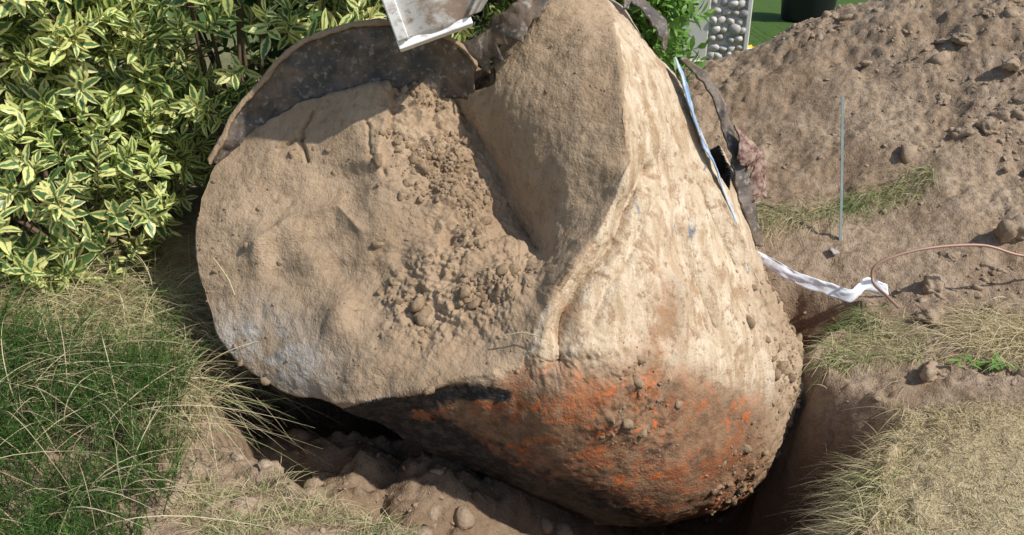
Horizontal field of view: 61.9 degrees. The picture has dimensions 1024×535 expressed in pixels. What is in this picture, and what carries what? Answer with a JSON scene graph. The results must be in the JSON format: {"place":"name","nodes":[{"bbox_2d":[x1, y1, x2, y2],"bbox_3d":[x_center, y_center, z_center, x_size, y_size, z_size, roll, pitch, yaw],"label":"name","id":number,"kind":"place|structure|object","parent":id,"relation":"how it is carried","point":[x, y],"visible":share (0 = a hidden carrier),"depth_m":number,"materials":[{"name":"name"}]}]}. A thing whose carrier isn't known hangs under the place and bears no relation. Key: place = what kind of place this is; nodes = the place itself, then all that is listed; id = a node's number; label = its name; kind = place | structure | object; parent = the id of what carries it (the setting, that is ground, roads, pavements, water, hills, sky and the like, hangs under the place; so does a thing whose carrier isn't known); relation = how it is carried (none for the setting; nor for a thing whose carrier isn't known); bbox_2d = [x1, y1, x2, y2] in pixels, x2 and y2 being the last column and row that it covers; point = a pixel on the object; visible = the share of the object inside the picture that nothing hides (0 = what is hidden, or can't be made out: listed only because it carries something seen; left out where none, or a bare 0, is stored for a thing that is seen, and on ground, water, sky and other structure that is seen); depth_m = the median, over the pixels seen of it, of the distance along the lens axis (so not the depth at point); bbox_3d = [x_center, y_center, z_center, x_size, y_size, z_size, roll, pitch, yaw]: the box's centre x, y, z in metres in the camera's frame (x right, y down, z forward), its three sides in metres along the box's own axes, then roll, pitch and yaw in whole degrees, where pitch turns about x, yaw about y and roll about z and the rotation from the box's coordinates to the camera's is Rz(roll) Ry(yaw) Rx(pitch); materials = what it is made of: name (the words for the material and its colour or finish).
{"place":"outdoors","nodes":[
{"label":"outdoors","id":0,"kind":"place"},
{"bbox_2d":[0,0,1023,534],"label":"ground","id":1,"kind":"structure","parent":0,"point":[766,86],"depth_m":3.67,"materials":[{"name":"soil"}]},
{"bbox_2d":[0,263,211,534],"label":"grass","id":2,"kind":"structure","parent":1,"relation":"on","point":[41,508],"depth_m":2.50,"materials":[{"name":"green plant"}]},
{"bbox_2d":[0,309,321,534],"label":"dry grass stalks","id":3,"kind":"object","parent":1,"relation":"on","point":[121,444],"visible":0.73,"depth_m":2.45,"materials":[{"name":"beige plant"}]},
{"bbox_2d":[0,223,350,519],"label":"long grass","id":4,"kind":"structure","parent":1,"relation":"on","point":[148,302],"depth_m":3.05,"materials":[{"name":"beige plant"}]},
{"bbox_2d":[0,0,517,307],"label":"variegated euonymus bush","id":5,"kind":"object","parent":1,"relation":"on","point":[135,101],"visible":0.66,"depth_m":3.32,"materials":[{"name":"green plant"}]},
{"bbox_2d":[160,455,425,534],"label":"sparse bank grass","id":6,"kind":"structure","parent":1,"relation":"on","point":[363,519],"depth_m":2.36,"materials":[{"name":"beige plant"}]},
{"bbox_2d":[4,0,671,145],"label":"background hedge","id":7,"kind":"object","parent":1,"relation":"on","point":[273,53],"visible":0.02,"depth_m":4.85,"materials":[{"name":"green plant"}]},
{"bbox_2d":[195,0,804,526],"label":"crushed oil tank","id":8,"kind":"object","parent":1,"relation":"on","point":[529,260],"visible":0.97,"depth_m":2.81,"materials":[{"name":"metal"}]},
{"bbox_2d":[382,0,487,51],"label":"excavator bucket","id":9,"kind":"object","parent":8,"relation":"on","point":[414,23],"visible":1,"depth_m":2.67,"materials":[{"name":"white paint"}]},
{"bbox_2d":[116,0,1023,534],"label":"soil clods","id":10,"kind":"object","parent":1,"relation":"on","point":[464,518],"visible":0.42,"depth_m":3.52,"materials":[{"name":"brown soil"}]},
{"bbox_2d":[483,0,714,92],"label":"leafy green shrub","id":11,"kind":"object","parent":1,"relation":"on","point":[678,14],"visible":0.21,"depth_m":4.51,"materials":[{"name":"green plant"}]},
{"bbox_2d":[676,0,752,69],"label":"pebbled planter","id":12,"kind":"object","parent":1,"relation":"on","point":[726,28],"visible":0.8,"depth_m":7.28,"materials":[{"name":"grey stone"}]},
{"bbox_2d":[781,0,836,22],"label":"black tub","id":13,"kind":"object","parent":1,"relation":"on","point":[795,11],"visible":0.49,"depth_m":9.72,"materials":[{"name":"black plastic"}]},
{"bbox_2d":[758,251,888,302],"bbox_3d":[1.264,0.028,3.601,0.619,0.158,0.099,10,27,21],"label":"plastic sheet","id":14,"kind":"object","parent":1,"relation":"on","point":[821,286],"visible":0.84,"depth_m":3.57,"materials":[{"name":"white plastic"}]},
{"bbox_2d":[839,95,843,240],"bbox_3d":[1.484,-0.395,3.841,0.019,0.710,0.236,-2,25,-5],"label":"metal stake","id":15,"kind":"object","parent":1,"relation":"on","point":[842,159],"visible":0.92,"depth_m":3.84,"materials":[{"name":"grey metal"}]},
{"bbox_2d":[736,158,964,534],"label":"turf tufts","id":16,"kind":"object","parent":1,"relation":"on","point":[847,524],"visible":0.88,"depth_m":3.13,"materials":[{"name":"green plant"}]},
{"bbox_2d":[829,248,937,342],"bbox_3d":[1.514,0.098,3.526,0.053,0.078,0.756,-5,25,-10],"label":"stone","id":17,"kind":"object","parent":1,"relation":"on","point":[834,252],"visible":0.8,"depth_m":3.82,"materials":[{"name":"stone"}]},
{"bbox_2d":[857,395,1023,534],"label":"dry lawn grass","id":18,"kind":"structure","parent":1,"relation":"on","point":[976,415],"depth_m":2.57,"materials":[{"name":"beige plant"}]},
{"bbox_2d":[870,243,1023,308],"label":"copper pipe","id":19,"kind":"object","parent":1,"relation":"on","point":[892,301],"visible":1,"depth_m":3.40,"materials":[{"name":"brown metal"}]},
{"bbox_2d":[882,285,1023,378],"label":"dry grass clump","id":20,"kind":"object","parent":1,"relation":"on","point":[1010,346],"visible":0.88,"depth_m":3.20,"materials":[{"name":"beige plant"}]},
{"bbox_2d":[915,8,1023,382],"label":"soil lumps","id":21,"kind":"object","parent":1,"relation":"on","point":[1006,230],"visible":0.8,"depth_m":3.59,"materials":[{"name":"brown soil"}]},
{"bbox_2d":[947,350,1018,369],"bbox_3d":[1.660,0.333,3.029,0.241,0.040,0.113,5,25,10],"label":"weed plant","id":22,"kind":"object","parent":1,"relation":"on","point":[993,363],"visible":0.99,"depth_m":3.02,"materials":[{"name":"green plant"}]}
]}

